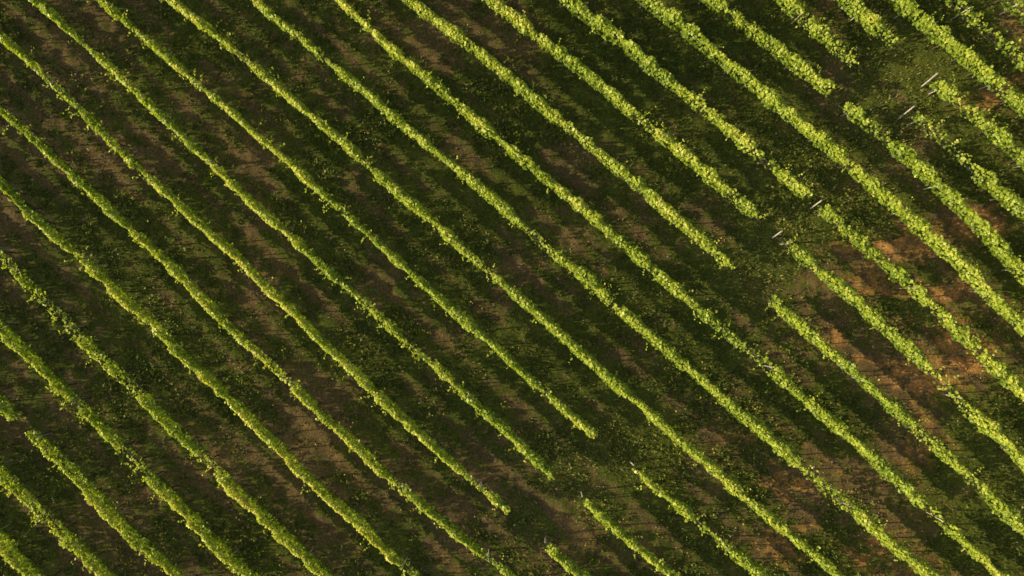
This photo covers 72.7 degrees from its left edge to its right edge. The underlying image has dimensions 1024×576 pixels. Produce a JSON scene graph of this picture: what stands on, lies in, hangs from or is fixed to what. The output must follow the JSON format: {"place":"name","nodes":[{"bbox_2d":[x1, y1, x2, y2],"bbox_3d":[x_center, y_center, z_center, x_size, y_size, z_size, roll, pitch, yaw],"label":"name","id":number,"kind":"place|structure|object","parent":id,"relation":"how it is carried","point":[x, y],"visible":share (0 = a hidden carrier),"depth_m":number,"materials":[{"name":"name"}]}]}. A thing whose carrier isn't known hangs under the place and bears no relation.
{"place":"outdoors","nodes":[
{"label":"outdoors","id":0,"kind":"place"},
{"bbox_2d":[0,0,1023,575],"bbox_3d":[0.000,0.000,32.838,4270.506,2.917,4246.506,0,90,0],"label":"ground","id":1,"kind":"structure","parent":0,"point":[870,358],"depth_m":33.85,"materials":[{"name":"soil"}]},
{"bbox_2d":[0,385,25,421],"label":"vine row","id":2,"kind":"object","parent":1,"relation":"on","point":[4,409],"visible":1,"depth_m":32.96,"materials":[{"name":"green plant"}]},
{"bbox_2d":[0,524,57,575],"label":"vine row","id":3,"kind":"object","parent":1,"relation":"on","point":[35,569],"visible":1,"depth_m":32.91,"materials":[{"name":"green plant"}]},
{"bbox_2d":[0,448,118,575],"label":"vine row","id":4,"kind":"object","parent":1,"relation":"on","point":[84,558],"visible":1,"depth_m":32.87,"materials":[{"name":"green plant"}]},
{"bbox_2d":[25,430,196,575],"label":"vine row","id":5,"kind":"object","parent":1,"relation":"on","point":[168,567],"visible":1,"depth_m":32.77,"materials":[{"name":"green plant"}]},
{"bbox_2d":[0,310,265,575],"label":"vine row","id":6,"kind":"object","parent":1,"relation":"on","point":[174,503],"visible":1,"depth_m":32.74,"materials":[{"name":"green plant"}]},
{"bbox_2d":[0,247,343,575],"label":"vine row","id":7,"kind":"object","parent":1,"relation":"on","point":[242,498],"visible":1,"depth_m":32.70,"materials":[{"name":"green plant"}]},
{"bbox_2d":[0,176,427,575],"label":"vine row","id":8,"kind":"object","parent":1,"relation":"on","point":[113,289],"visible":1,"depth_m":32.61,"materials":[{"name":"green plant"}]},
{"bbox_2d":[0,29,509,514],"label":"vine row","id":9,"kind":"object","parent":1,"relation":"on","point":[270,291],"visible":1,"depth_m":32.50,"materials":[{"name":"green plant"}]},
{"bbox_2d":[0,102,514,575],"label":"vine row","id":10,"kind":"object","parent":1,"relation":"on","point":[104,203],"visible":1,"depth_m":32.57,"materials":[{"name":"green plant"}]},
{"bbox_2d":[28,0,554,479],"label":"vine row","id":11,"kind":"object","parent":1,"relation":"on","point":[336,276],"visible":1,"depth_m":32.46,"materials":[{"name":"green plant"}]},
{"bbox_2d":[87,0,598,438],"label":"vine row","id":12,"kind":"object","parent":1,"relation":"on","point":[533,382],"visible":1,"depth_m":32.41,"materials":[{"name":"green plant"}]},
{"bbox_2d":[160,0,844,575],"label":"vine row","id":13,"kind":"object","parent":1,"relation":"on","point":[584,354],"visible":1,"depth_m":32.43,"materials":[{"name":"green plant"}]},
{"bbox_2d":[0,0,1022,575],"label":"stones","id":14,"kind":"object","parent":1,"relation":"on","point":[522,264],"visible":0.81,"depth_m":33.84,"materials":[{"name":"stone"}]},
{"bbox_2d":[0,0,1023,575],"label":"weeds","id":15,"kind":"object","parent":1,"relation":"on","point":[668,370],"visible":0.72,"depth_m":33.72,"materials":[{"name":"green plant"}]},
{"bbox_2d":[402,0,734,268],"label":"vine row","id":16,"kind":"object","parent":1,"relation":"on","point":[502,72],"visible":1,"depth_m":32.48,"materials":[{"name":"green plant"}]},
{"bbox_2d":[545,541,591,575],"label":"vine row","id":17,"kind":"object","parent":1,"relation":"on","point":[569,565],"visible":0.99,"depth_m":32.71,"materials":[{"name":"green plant"}]},
{"bbox_2d":[250,0,939,575],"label":"vine row","id":18,"kind":"object","parent":1,"relation":"on","point":[586,276],"visible":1,"depth_m":32.38,"materials":[{"name":"green plant"}]},
{"bbox_2d":[481,0,766,221],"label":"vine row","id":19,"kind":"object","parent":1,"relation":"on","point":[517,18],"visible":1,"depth_m":32.54,"materials":[{"name":"green plant"}]},
{"bbox_2d":[582,497,683,575],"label":"vine row","id":20,"kind":"object","parent":1,"relation":"on","point":[660,565],"visible":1,"depth_m":32.70,"materials":[{"name":"green plant"}]},
{"bbox_2d":[334,0,1008,575],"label":"vine row","id":21,"kind":"object","parent":1,"relation":"on","point":[636,254],"visible":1,"depth_m":32.39,"materials":[{"name":"green plant"}]},
{"bbox_2d":[559,0,812,198],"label":"vine row","id":22,"kind":"object","parent":1,"relation":"on","point":[679,89],"visible":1,"depth_m":32.53,"materials":[{"name":"green plant"}]},
{"bbox_2d":[630,467,771,575],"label":"vine row","id":23,"kind":"object","parent":1,"relation":"on","point":[685,511],"visible":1,"depth_m":32.66,"materials":[{"name":"green plant"}]},
{"bbox_2d":[698,0,838,97],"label":"vine row","id":24,"kind":"object","parent":1,"relation":"on","point":[817,82],"visible":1,"depth_m":32.63,"materials":[{"name":"green plant"}]},
{"bbox_2d":[775,0,858,69],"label":"vine row","id":25,"kind":"object","parent":1,"relation":"on","point":[827,39],"visible":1,"depth_m":32.58,"materials":[{"name":"green plant"}]},
{"bbox_2d":[636,0,1023,336],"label":"vine row","id":26,"kind":"object","parent":1,"relation":"on","point":[951,253],"visible":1,"depth_m":32.30,"materials":[{"name":"green plant"}]},
{"bbox_2d":[834,0,905,48],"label":"vine row","id":27,"kind":"object","parent":1,"relation":"on","point":[864,13],"visible":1,"depth_m":32.38,"materials":[{"name":"green plant"}]},
{"bbox_2d":[765,295,1023,537],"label":"vine row","id":28,"kind":"object","parent":1,"relation":"on","point":[787,315],"visible":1,"depth_m":32.12,"materials":[{"name":"green plant"}]},
{"bbox_2d":[776,234,1023,473],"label":"vine row","id":29,"kind":"object","parent":1,"relation":"on","point":[1007,446],"visible":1,"depth_m":32.05,"materials":[{"name":"green plant"}]},
{"bbox_2d":[897,106,914,119],"bbox_3d":[18.505,-8.212,32.775,0.079,1.662,0.342,-27,90,0],"label":"trellis end post","id":30,"kind":"object","parent":1,"relation":"on","point":[905,112],"visible":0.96,"depth_m":32.63,"materials":[{"name":"beige wood"}]},
{"bbox_2d":[816,204,1023,404],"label":"vine row","id":31,"kind":"object","parent":1,"relation":"on","point":[925,299],"visible":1,"depth_m":32.04,"materials":[{"name":"green plant"}]},
{"bbox_2d":[921,72,937,87],"bbox_3d":[19.547,-9.714,32.704,0.079,1.662,0.342,-27,90,0],"label":"trellis end post","id":32,"kind":"object","parent":1,"relation":"on","point":[932,77],"visible":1,"depth_m":32.52,"materials":[{"name":"beige wood"}]},
{"bbox_2d":[839,102,1023,284],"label":"vine row","id":33,"kind":"object","parent":1,"relation":"on","point":[970,218],"visible":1,"depth_m":32.01,"materials":[{"name":"green plant"}]},
{"bbox_2d":[883,0,1023,119],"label":"vine row","id":34,"kind":"object","parent":1,"relation":"on","point":[1014,100],"visible":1,"depth_m":32.01,"materials":[{"name":"green plant"}]},
{"bbox_2d":[905,111,1023,224],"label":"vine row","id":35,"kind":"object","parent":1,"relation":"on","point":[999,191],"visible":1,"depth_m":31.97,"materials":[{"name":"green plant"}]},
{"bbox_2d":[926,77,1023,170],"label":"vine row","id":36,"kind":"object","parent":1,"relation":"on","point":[945,89],"visible":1,"depth_m":31.96,"materials":[{"name":"green plant"}]},
{"bbox_2d":[939,0,1023,80],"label":"vine row","id":37,"kind":"object","parent":1,"relation":"on","point":[1020,65],"visible":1,"depth_m":32.05,"materials":[{"name":"green plant"}]},
{"bbox_2d":[988,0,1023,32],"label":"vine row","id":38,"kind":"object","parent":1,"relation":"on","point":[1011,6],"visible":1,"depth_m":32.09,"materials":[{"name":"green plant"}]}
]}

